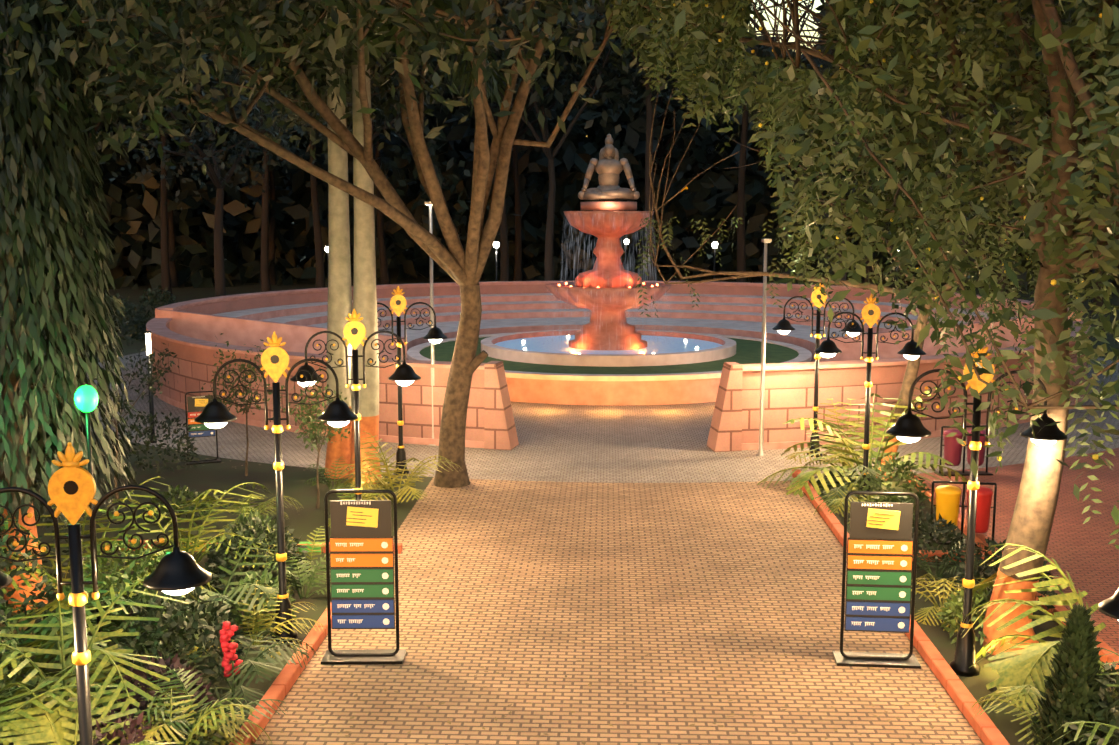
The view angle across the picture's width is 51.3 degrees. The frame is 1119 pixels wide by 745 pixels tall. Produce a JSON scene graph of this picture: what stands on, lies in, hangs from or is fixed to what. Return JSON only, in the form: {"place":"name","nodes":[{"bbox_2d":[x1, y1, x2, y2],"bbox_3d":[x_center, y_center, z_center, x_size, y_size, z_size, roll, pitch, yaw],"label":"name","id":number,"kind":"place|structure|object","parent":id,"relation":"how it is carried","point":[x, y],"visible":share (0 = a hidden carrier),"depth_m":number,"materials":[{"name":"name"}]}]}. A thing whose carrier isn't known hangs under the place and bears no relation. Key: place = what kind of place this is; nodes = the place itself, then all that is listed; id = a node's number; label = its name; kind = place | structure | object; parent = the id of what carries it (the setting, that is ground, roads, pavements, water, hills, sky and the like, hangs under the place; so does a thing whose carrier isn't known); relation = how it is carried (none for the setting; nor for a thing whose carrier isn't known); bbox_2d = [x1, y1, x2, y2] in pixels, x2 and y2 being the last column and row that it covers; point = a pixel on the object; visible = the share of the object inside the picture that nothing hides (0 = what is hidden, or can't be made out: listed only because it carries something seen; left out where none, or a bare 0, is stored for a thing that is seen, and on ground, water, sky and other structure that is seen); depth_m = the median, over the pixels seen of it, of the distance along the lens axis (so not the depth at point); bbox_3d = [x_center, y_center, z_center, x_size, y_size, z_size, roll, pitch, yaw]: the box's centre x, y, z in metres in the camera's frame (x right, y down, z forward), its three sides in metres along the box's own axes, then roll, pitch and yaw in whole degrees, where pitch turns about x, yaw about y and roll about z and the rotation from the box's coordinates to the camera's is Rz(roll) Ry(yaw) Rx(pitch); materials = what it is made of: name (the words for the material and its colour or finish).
{"place":"outdoors","nodes":[
{"label":"outdoors","id":0,"kind":"place"},
{"bbox_2d":[0,222,1118,744],"bbox_3d":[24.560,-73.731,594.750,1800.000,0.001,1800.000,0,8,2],"label":"ground","id":1,"kind":"structure","parent":0,"point":[308,518],"depth_m":20.51,"materials":[{"name":"green plant"}]},
{"bbox_2d":[0,641,45,744],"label":"shrub","id":2,"kind":"object","parent":1,"relation":"on","point":[3,683],"visible":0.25,"depth_m":11.54,"materials":[{"name":"green plant"}]},
{"bbox_2d":[0,503,56,663],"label":"shrub","id":3,"kind":"object","parent":1,"relation":"on","point":[47,596],"visible":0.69,"depth_m":13.65,"materials":[{"name":"orange plant"}]},
{"bbox_2d":[0,444,90,578],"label":"shrub","id":4,"kind":"object","parent":1,"relation":"on","point":[36,487],"depth_m":16.55,"materials":[{"name":"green plant"}]},
{"bbox_2d":[0,652,100,744],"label":"fern plant","id":5,"kind":"object","parent":1,"relation":"on","point":[32,700],"visible":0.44,"depth_m":10.38,"materials":[{"name":"green plant"}]},
{"bbox_2d":[0,0,137,611],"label":"tree","id":6,"kind":"object","parent":1,"relation":"on","point":[30,285],"visible":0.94,"depth_m":14.47,"materials":[{"name":"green plant"}]},
{"bbox_2d":[0,565,171,681],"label":"fern plant","id":7,"kind":"object","parent":1,"relation":"on","point":[68,629],"visible":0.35,"depth_m":13.15,"materials":[{"name":"green plant"}]},
{"bbox_2d":[74,385,101,646],"bbox_3d":[-5.426,1.758,13.565,0.247,3.260,0.260,0,8,2],"label":"globe light","id":8,"kind":"object","parent":1,"relation":"on","point":[86,398],"visible":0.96,"depth_m":13.36,"materials":[{"name":"green glass"}]},
{"bbox_2d":[0,677,183,744],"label":"fern plant","id":9,"kind":"object","parent":1,"relation":"on","point":[50,732],"visible":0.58,"depth_m":10.58,"materials":[{"name":"green plant"}]},
{"bbox_2d":[0,579,196,744],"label":"fern plant","id":10,"kind":"object","parent":1,"relation":"on","point":[63,669],"visible":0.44,"depth_m":11.96,"materials":[{"name":"green plant"}]},
{"bbox_2d":[0,442,211,744],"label":"lamp post","id":11,"kind":"object","parent":1,"relation":"on","point":[72,492],"visible":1,"depth_m":8.14,"materials":[{"name":"black metal"}]},
{"bbox_2d":[0,476,219,623],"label":"fern plant","id":12,"kind":"object","parent":1,"relation":"on","point":[103,528],"visible":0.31,"depth_m":14.74,"materials":[{"name":"green plant"}]},
{"bbox_2d":[50,342,178,498],"bbox_3d":[-8.174,0.816,21.435,2.480,3.060,2.338,0,8,2],"label":"sapling wood","id":13,"kind":"object","parent":1,"relation":"on","point":[151,380],"visible":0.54,"depth_m":21.38,"materials":[{"name":"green plant"}]},
{"bbox_2d":[82,296,146,344],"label":"shrub","id":14,"kind":"object","parent":1,"relation":"on","point":[128,312],"visible":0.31,"depth_m":47.98,"materials":[{"name":"green plant"}]},
{"bbox_2d":[72,706,173,744],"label":"shrub","id":15,"kind":"object","parent":1,"relation":"on","point":[131,731],"visible":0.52,"depth_m":10.64,"materials":[{"name":"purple plant"}]},
{"bbox_2d":[51,536,204,666],"bbox_3d":[-5.195,2.636,14.067,1.811,1.365,1.786,0,8,2],"label":"shrub","id":16,"kind":"object","parent":1,"relation":"on","point":[141,570],"visible":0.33,"depth_m":13.81,"materials":[{"name":"green plant"}]},
{"bbox_2d":[106,411,199,475],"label":"shrub","id":17,"kind":"object","parent":1,"relation":"on","point":[168,421],"visible":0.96,"depth_m":23.95,"materials":[{"name":"green plant"}]},
{"bbox_2d":[131,285,177,342],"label":"shrub","id":18,"kind":"object","parent":1,"relation":"on","point":[141,308],"visible":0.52,"depth_m":49.01,"materials":[{"name":"green plant"}]},
{"bbox_2d":[113,650,220,728],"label":"fern plant","id":19,"kind":"object","parent":1,"relation":"on","point":[176,664],"visible":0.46,"depth_m":11.93,"materials":[{"name":"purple plant"}]},
{"bbox_2d":[92,688,253,744],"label":"fern plant","id":20,"kind":"object","parent":1,"relation":"on","point":[205,717],"visible":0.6,"depth_m":10.89,"materials":[{"name":"green plant"}]},
{"bbox_2d":[51,482,296,602],"bbox_3d":[-5.169,2.507,16.668,2.915,2.002,3.112,3,8,20],"label":"fern plant","id":21,"kind":"object","parent":1,"relation":"on","point":[189,535],"visible":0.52,"depth_m":16.72,"materials":[{"name":"green plant"}]},
{"bbox_2d":[104,79,245,287],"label":"tree","id":22,"kind":"object","parent":1,"relation":"on","point":[172,264],"depth_m":86.67,"materials":[{"name":"black plant"}]},
{"bbox_2d":[142,484,211,527],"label":"shrub","id":23,"kind":"object","parent":1,"relation":"on","point":[181,494],"visible":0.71,"depth_m":19.91,"materials":[{"name":"green plant"}]},
{"bbox_2d":[113,586,255,699],"bbox_3d":[-4.248,2.935,13.092,1.583,1.084,1.607,0,8,2],"label":"shrub","id":24,"kind":"object","parent":1,"relation":"on","point":[180,613],"visible":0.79,"depth_m":12.86,"materials":[{"name":"green plant"}]},
{"bbox_2d":[86,534,287,651],"bbox_3d":[-4.611,2.979,14.907,2.699,1.192,2.459,-3,8,-23],"label":"fern plant","id":25,"kind":"object","parent":1,"relation":"on","point":[263,589],"visible":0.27,"depth_m":14.49,"materials":[{"name":"green plant"}]},
{"bbox_2d":[150,50,223,298],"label":"tree","id":26,"kind":"object","parent":1,"relation":"on","point":[165,277],"visible":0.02,"depth_m":74.00,"materials":[{"name":"black plant"}]},
{"bbox_2d":[121,700,271,744],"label":"fern plant","id":27,"kind":"object","parent":1,"relation":"on","point":[152,732],"visible":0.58,"depth_m":11.11,"materials":[{"name":"green plant"}]},
{"bbox_2d":[185,391,220,464],"bbox_3d":[-7.576,1.155,24.679,0.712,1.530,0.285,-3,8,-23],"label":"signboard","id":28,"kind":"object","parent":1,"relation":"on","point":[197,405],"visible":0.67,"depth_m":24.61,"materials":[{"name":"black metal"}]},
{"bbox_2d":[134,665,287,744],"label":"fern plant","id":29,"kind":"object","parent":1,"relation":"on","point":[191,692],"visible":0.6,"depth_m":11.51,"materials":[{"name":"green plant"}]},
{"bbox_2d":[79,5,351,296],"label":"tree","id":30,"kind":"object","parent":1,"relation":"on","point":[220,185],"visible":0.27,"depth_m":49.72,"materials":[{"name":"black plant"}]},
{"bbox_2d":[220,621,242,701],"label":"red flower","id":31,"kind":"object","parent":1,"relation":"on","point":[228,630],"visible":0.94,"depth_m":12.30,"materials":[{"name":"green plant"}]},
{"bbox_2d":[155,74,319,284],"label":"tree","id":32,"kind":"object","parent":1,"relation":"on","point":[272,272],"visible":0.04,"depth_m":90.23,"materials":[{"name":"black plant"}]},
{"bbox_2d":[160,631,315,717],"bbox_3d":[-3.595,3.386,12.728,1.684,0.824,1.670,0,8,2],"label":"fern plant","id":33,"kind":"object","parent":1,"relation":"on","point":[253,663],"visible":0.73,"depth_m":12.69,"materials":[{"name":"green plant"}]},
{"bbox_2d":[201,333,284,475],"bbox_3d":[-6.319,0.662,23.183,1.750,2.906,1.782,0,8,2],"label":"sapling wood","id":34,"kind":"object","parent":1,"relation":"on","point":[246,408],"visible":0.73,"depth_m":23.21,"materials":[{"name":"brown plant"}]},
{"bbox_2d":[183,580,325,663],"bbox_3d":[-3.614,3.114,14.047,1.410,0.864,1.443,2,8,15],"label":"fern plant","id":35,"kind":"object","parent":1,"relation":"on","point":[258,623],"visible":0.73,"depth_m":14.16,"materials":[{"name":"green plant"}]},
{"bbox_2d":[202,513,313,597],"bbox_3d":[-4.210,2.497,16.253,1.577,1.119,1.536,6,10,37],"label":"shrub","id":36,"kind":"object","parent":1,"relation":"on","point":[261,530],"visible":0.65,"depth_m":16.04,"materials":[{"name":"green plant"}]},
{"bbox_2d":[219,494,302,533],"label":"fern plant","id":37,"kind":"object","parent":1,"relation":"on","point":[246,510],"visible":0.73,"depth_m":19.66,"materials":[{"name":"green plant"}]},
{"bbox_2d":[223,568,300,632],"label":"shrub","id":38,"kind":"object","parent":1,"relation":"on","point":[265,579],"visible":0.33,"depth_m":14.72,"materials":[{"name":"green plant"}]},
{"bbox_2d":[195,331,358,642],"bbox_3d":[-3.399,1.399,14.141,1.950,3.819,0.495,0,8,-3],"label":"lamp post","id":39,"kind":"object","parent":1,"relation":"on","point":[338,412],"visible":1,"depth_m":13.97,"materials":[{"name":"black metal"}]},
{"bbox_2d":[229,603,331,744],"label":"kerb","id":40,"kind":"structure","parent":1,"relation":"on","point":[283,682],"depth_m":12.72,"materials":[{"name":"orange concrete"}]},
{"bbox_2d":[265,553,330,598],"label":"fern plant","id":41,"kind":"object","parent":1,"relation":"on","point":[310,580],"visible":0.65,"depth_m":15.96,"materials":[{"name":"green plant"}]},
{"bbox_2d":[194,34,417,291],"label":"tree","id":42,"kind":"object","parent":1,"relation":"on","point":[265,279],"visible":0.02,"depth_m":72.48,"materials":[{"name":"black plant"}]},
{"bbox_2d":[267,367,353,508],"bbox_3d":[-4.401,1.184,20.664,1.432,2.538,1.661,4,9,27],"label":"sapling wood","id":43,"kind":"object","parent":1,"relation":"on","point":[321,426],"visible":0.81,"depth_m":20.56,"materials":[{"name":"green plant"}]},
{"bbox_2d":[187,50,452,287],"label":"tree","id":44,"kind":"object","parent":1,"relation":"on","point":[320,277],"visible":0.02,"depth_m":72.44,"materials":[{"name":"black plant"}]},
{"bbox_2d":[183,1,472,478],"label":"palm tree","id":45,"kind":"object","parent":1,"relation":"on","point":[339,289],"visible":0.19,"depth_m":22.88,"materials":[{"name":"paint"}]},
{"bbox_2d":[290,309,420,499],"bbox_3d":[-3.056,0.941,17.599,1.950,3.819,0.495,-1,8,-5],"label":"lamp post","id":46,"kind":"object","parent":1,"relation":"on","point":[403,374],"visible":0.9,"depth_m":17.42,"materials":[{"name":"black metal"}]},
{"bbox_2d":[219,0,506,484],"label":"palm tree","id":47,"kind":"object","parent":1,"relation":"on","point":[364,294],"visible":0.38,"depth_m":22.34,"materials":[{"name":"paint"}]},
{"bbox_2d":[197,0,575,225],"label":"tree","id":48,"kind":"object","parent":1,"relation":"on","point":[432,146],"visible":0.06,"depth_m":62.87,"materials":[{"name":"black plant"}]},
{"bbox_2d":[373,75,399,284],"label":"tree","id":49,"kind":"object","parent":1,"relation":"on","point":[384,276],"depth_m":83.75,"materials":[{"name":"black plant"}]},
{"bbox_2d":[333,431,460,502],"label":"fern plant","id":50,"kind":"object","parent":1,"relation":"on","point":[386,485],"visible":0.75,"depth_m":21.09,"materials":[{"name":"green plant"}]},
{"bbox_2d":[386,0,659,280],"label":"tree","id":51,"kind":"object","parent":1,"relation":"on","point":[504,257],"visible":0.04,"depth_m":70.31,"materials":[{"name":"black plant"}]},
{"bbox_2d":[436,4,645,280],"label":"tree","id":52,"kind":"object","parent":1,"relation":"on","point":[518,276],"visible":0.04,"depth_m":87.58,"materials":[{"name":"black plant"}]},
{"bbox_2d":[389,0,695,280],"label":"tree","id":53,"kind":"object","parent":1,"relation":"on","point":[601,79],"visible":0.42,"depth_m":64.09,"materials":[{"name":"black plant"}]},
{"bbox_2d":[30,11,1118,292],"bbox_3d":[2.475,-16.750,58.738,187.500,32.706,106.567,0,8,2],"label":"forest treeline","id":54,"kind":"object","parent":1,"relation":"on","point":[134,224],"visible":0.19,"depth_m":92.10,"materials":[{"name":"brown plant"}]},
{"bbox_2d":[532,0,763,243],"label":"tree","id":55,"kind":"object","parent":1,"relation":"on","point":[661,153],"visible":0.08,"depth_m":95.38,"materials":[{"name":"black plant"}]},
{"bbox_2d":[558,0,761,280],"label":"tree","id":56,"kind":"object","parent":1,"relation":"on","point":[589,19],"visible":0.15,"depth_m":63.98,"materials":[{"name":"black plant"}]},
{"bbox_2d":[671,0,837,281],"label":"tree","id":57,"kind":"object","parent":1,"relation":"on","point":[741,264],"visible":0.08,"depth_m":69.73,"materials":[{"name":"black plant"}]},
{"bbox_2d":[595,0,1011,285],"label":"tree","id":58,"kind":"object","parent":1,"relation":"on","point":[770,53],"visible":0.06,"depth_m":59.16,"materials":[{"name":"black plant"}]},
{"bbox_2d":[784,399,895,472],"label":"fern plant","id":59,"kind":"object","parent":1,"relation":"on","point":[844,463],"visible":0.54,"depth_m":23.69,"materials":[{"name":"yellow plant"}]},
{"bbox_2d":[804,465,886,511],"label":"fern plant","id":60,"kind":"object","parent":1,"relation":"on","point":[839,488],"visible":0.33,"depth_m":20.80,"materials":[{"name":"green plant"}]},
{"bbox_2d":[598,0,1118,655],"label":"tree","id":61,"kind":"object","parent":1,"relation":"on","point":[1068,224],"visible":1,"depth_m":11.53,"materials":[{"name":"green plant"}]},
{"bbox_2d":[757,387,967,509],"bbox_3d":[5.729,1.358,22.202,4.111,2.402,3.555,-6,10,-40],"label":"fern plant","id":62,"kind":"object","parent":1,"relation":"on","point":[807,476],"visible":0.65,"depth_m":22.35,"materials":[{"name":"green plant"}]},
{"bbox_2d":[814,294,925,497],"bbox_3d":[5.561,0.486,21.021,1.950,3.819,0.495,1,8,11],"label":"lamp post","id":63,"kind":"object","parent":1,"relation":"on","point":[870,314],"visible":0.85,"depth_m":20.87,"materials":[{"name":"black metal"}]},
{"bbox_2d":[635,1,1116,478],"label":"tree","id":64,"kind":"object","parent":1,"relation":"on","point":[911,373],"visible":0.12,"depth_m":23.41,"materials":[{"name":"brown plant"}]},
{"bbox_2d":[854,452,930,508],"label":"shrub","id":65,"kind":"object","parent":1,"relation":"on","point":[887,468],"visible":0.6,"depth_m":20.72,"materials":[{"name":"green plant"}]},
{"bbox_2d":[792,469,1009,744],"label":"kerb","id":66,"kind":"structure","parent":1,"relation":"on","point":[986,730],"depth_m":12.97,"materials":[{"name":"orange concrete"}]},
{"bbox_2d":[912,510,965,573],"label":"shrub","id":67,"kind":"object","parent":1,"relation":"on","point":[946,529],"visible":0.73,"depth_m":17.27,"materials":[{"name":"green plant"}]},
{"bbox_2d":[912,537,983,578],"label":"fern plant","id":68,"kind":"object","parent":1,"relation":"on","point":[940,559],"visible":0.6,"depth_m":16.72,"materials":[{"name":"green plant"}]},
{"bbox_2d":[911,573,990,632],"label":"fern plant","id":69,"kind":"object","parent":1,"relation":"on","point":[929,609],"visible":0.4,"depth_m":15.12,"materials":[{"name":"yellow plant"}]},
{"bbox_2d":[819,0,1091,292],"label":"tree","id":70,"kind":"object","parent":1,"relation":"on","point":[949,126],"visible":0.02,"depth_m":52.20,"materials":[{"name":"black plant"}]},
{"bbox_2d":[925,481,997,545],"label":"litter bins","id":71,"kind":"object","parent":1,"relation":"on","point":[947,505],"visible":0.77,"depth_m":18.47,"materials":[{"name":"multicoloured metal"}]},
{"bbox_2d":[934,578,990,644],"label":"shrub","id":72,"kind":"object","parent":1,"relation":"on","point":[958,601],"visible":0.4,"depth_m":14.36,"materials":[{"name":"green plant"}]},
{"bbox_2d":[886,346,1067,676],"bbox_3d":[4.646,1.535,13.121,1.950,3.819,0.495,1,8,7],"label":"lamp post","id":73,"kind":"object","parent":1,"relation":"on","point":[908,427],"visible":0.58,"depth_m":13.00,"materials":[{"name":"black metal"}]},
{"bbox_2d":[953,535,1057,612],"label":"shrub","id":74,"kind":"object","parent":1,"relation":"on","point":[978,556],"visible":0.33,"depth_m":15.53,"materials":[{"name":"green plant"}]},
{"bbox_2d":[906,470,1118,674],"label":"kerb","id":75,"kind":"structure","parent":1,"relation":"on","point":[1108,658],"depth_m":15.58,"materials":[{"name":"orange concrete"}]},
{"bbox_2d":[970,679,1083,744],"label":"fern plant","id":76,"kind":"object","parent":1,"relation":"on","point":[1032,690],"visible":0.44,"depth_m":11.31,"materials":[{"name":"green plant"}]},
{"bbox_2d":[961,543,1118,710],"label":"palm plant","id":77,"kind":"object","parent":1,"relation":"on","point":[1033,660],"visible":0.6,"depth_m":12.63,"materials":[{"name":"green plant"}]},
{"bbox_2d":[1023,603,1115,744],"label":"conical shrub","id":78,"kind":"object","parent":1,"relation":"on","point":[1075,666],"visible":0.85,"depth_m":10.74,"materials":[{"name":"green plant"}]},
{"bbox_2d":[1035,647,1118,744],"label":"fern plant","id":79,"kind":"object","parent":1,"relation":"on","point":[1096,728],"visible":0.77,"depth_m":10.10,"materials":[{"name":"green plant"}]},
{"bbox_2d":[1044,661,1118,744],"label":"shrub","id":80,"kind":"object","parent":1,"relation":"on","point":[1111,679],"visible":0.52,"depth_m":10.60,"materials":[{"name":"green plant"}]},
{"bbox_2d":[60,351,1118,482],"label":"ring path","id":81,"kind":"structure","parent":0,"point":[640,441],"depth_m":26.46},
{"bbox_2d":[146,308,518,449],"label":"stone wall","id":82,"kind":"structure","parent":81,"relation":"on","point":[191,339],"depth_m":28.78,"materials":[{"name":"stone"}]},
{"bbox_2d":[377,286,447,474],"bbox_3d":[-3.216,0.163,23.459,1.950,3.819,0.495,-1,8,-9],"label":"lamp post","id":83,"kind":"object","parent":81,"relation":"on","point":[398,304],"visible":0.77,"depth_m":23.34,"materials":[{"name":"black metal"}]},
{"bbox_2d":[425,201,435,445],"bbox_3d":[-2.878,-1.057,26.206,0.240,5.515,0.450,0,8,2],"label":"pole","id":84,"kind":"object","parent":81,"relation":"on","point":[429,203],"visible":0.58,"depth_m":26.24,"materials":[{"name":"grey metal"}]},
{"bbox_2d":[175,283,1032,361],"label":"stepped seating","id":85,"kind":"object","parent":81,"relation":"on","point":[736,315],"visible":0.23,"depth_m":49.31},
{"bbox_2d":[155,281,1081,316],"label":"circular wall","id":86,"kind":"structure","parent":85,"relation":"on","point":[242,304],"depth_m":51.99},
{"bbox_2d":[407,329,811,404],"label":"fountain platform","id":87,"kind":"structure","parent":81,"relation":"on","point":[689,377],"depth_m":34.23,"materials":[{"name":"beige stone"}]},
{"bbox_2d":[546,202,670,349],"bbox_3d":[1.603,-3.056,38.281,4.119,5.040,4.119,0,8,2],"label":"fountain","id":88,"kind":"object","parent":87,"relation":"on","point":[604,290],"visible":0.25,"depth_m":37.48,"materials":[{"name":"stone"}]},
{"bbox_2d":[578,134,639,201],"bbox_3d":[1.599,-6.619,37.693,2.000,2.180,1.109,0,8,2],"label":"seated statue","id":89,"kind":"object","parent":88,"relation":"on","point":[608,166],"visible":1,"depth_m":37.67,"materials":[{"name":"brown metal"}]},
{"bbox_2d":[495,335,721,353],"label":"pool water","id":90,"kind":"structure","parent":87,"relation":"in","point":[655,345],"depth_m":38.74,"materials":[{"name":"blue liquid"}]},
{"bbox_2d":[755,239,771,455],"bbox_3d":[4.399,-0.503,25.072,0.240,4.715,0.450,0,8,2],"label":"pole","id":91,"kind":"object","parent":81,"relation":"on","point":[761,419],"visible":0.96,"depth_m":25.18,"materials":[{"name":"grey metal"}]},
{"bbox_2d":[772,283,864,456],"bbox_3d":[5.562,-0.067,25.188,1.950,3.819,0.495,2,8,17],"label":"lamp post","id":92,"kind":"object","parent":81,"relation":"on","point":[783,326],"visible":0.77,"depth_m":25.09,"materials":[{"name":"black metal"}]},
{"bbox_2d":[707,312,1090,451],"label":"stone wall","id":93,"kind":"structure","parent":81,"relation":"on","point":[788,394],"depth_m":26.50,"materials":[{"name":"stone"}]},
{"bbox_2d":[255,477,983,744],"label":"path","id":94,"kind":"structure","parent":0,"point":[602,616],"depth_m":14.43,"materials":[{"name":"brick"}]},
{"bbox_2d":[0,0,678,487],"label":"tree","id":95,"kind":"object","parent":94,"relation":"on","point":[116,30],"visible":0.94,"depth_m":16.49,"materials":[{"name":"brown plant"}]},
{"bbox_2d":[321,490,405,664],"bbox_3d":[-2.304,2.366,13.618,0.950,2.040,0.380,0,8,-1],"label":"signboard","id":96,"kind":"object","parent":94,"relation":"on","point":[363,554],"visible":1,"depth_m":13.60,"materials":[{"name":"black metal"}]},
{"bbox_2d":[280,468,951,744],"bbox_3d":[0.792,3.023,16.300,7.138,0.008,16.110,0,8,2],"label":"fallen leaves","id":97,"kind":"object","parent":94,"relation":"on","point":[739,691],"depth_m":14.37,"materials":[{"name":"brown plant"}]},
{"bbox_2d":[832,491,920,668],"bbox_3d":[3.707,2.379,13.524,0.950,2.040,0.380,1,8,5],"label":"signboard","id":98,"kind":"object","parent":94,"relation":"on","point":[878,548],"visible":1,"depth_m":13.50,"materials":[{"name":"black metal"}]},
{"bbox_2d":[586,0,821,190],"label":"sky","id":99,"kind":"structure","parent":0,"point":[817,3],"materials":[{"name":"white"}]},
{"bbox_2d":[918,448,1118,653],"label":"side path","id":100,"kind":"structure","parent":0,"point":[1085,555],"depth_m":19.75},
{"bbox_2d":[934,425,992,475],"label":"litter bins","id":101,"kind":"object","parent":100,"relation":"on","point":[952,450],"visible":0.56,"depth_m":23.48,"materials":[{"name":"red metal"}]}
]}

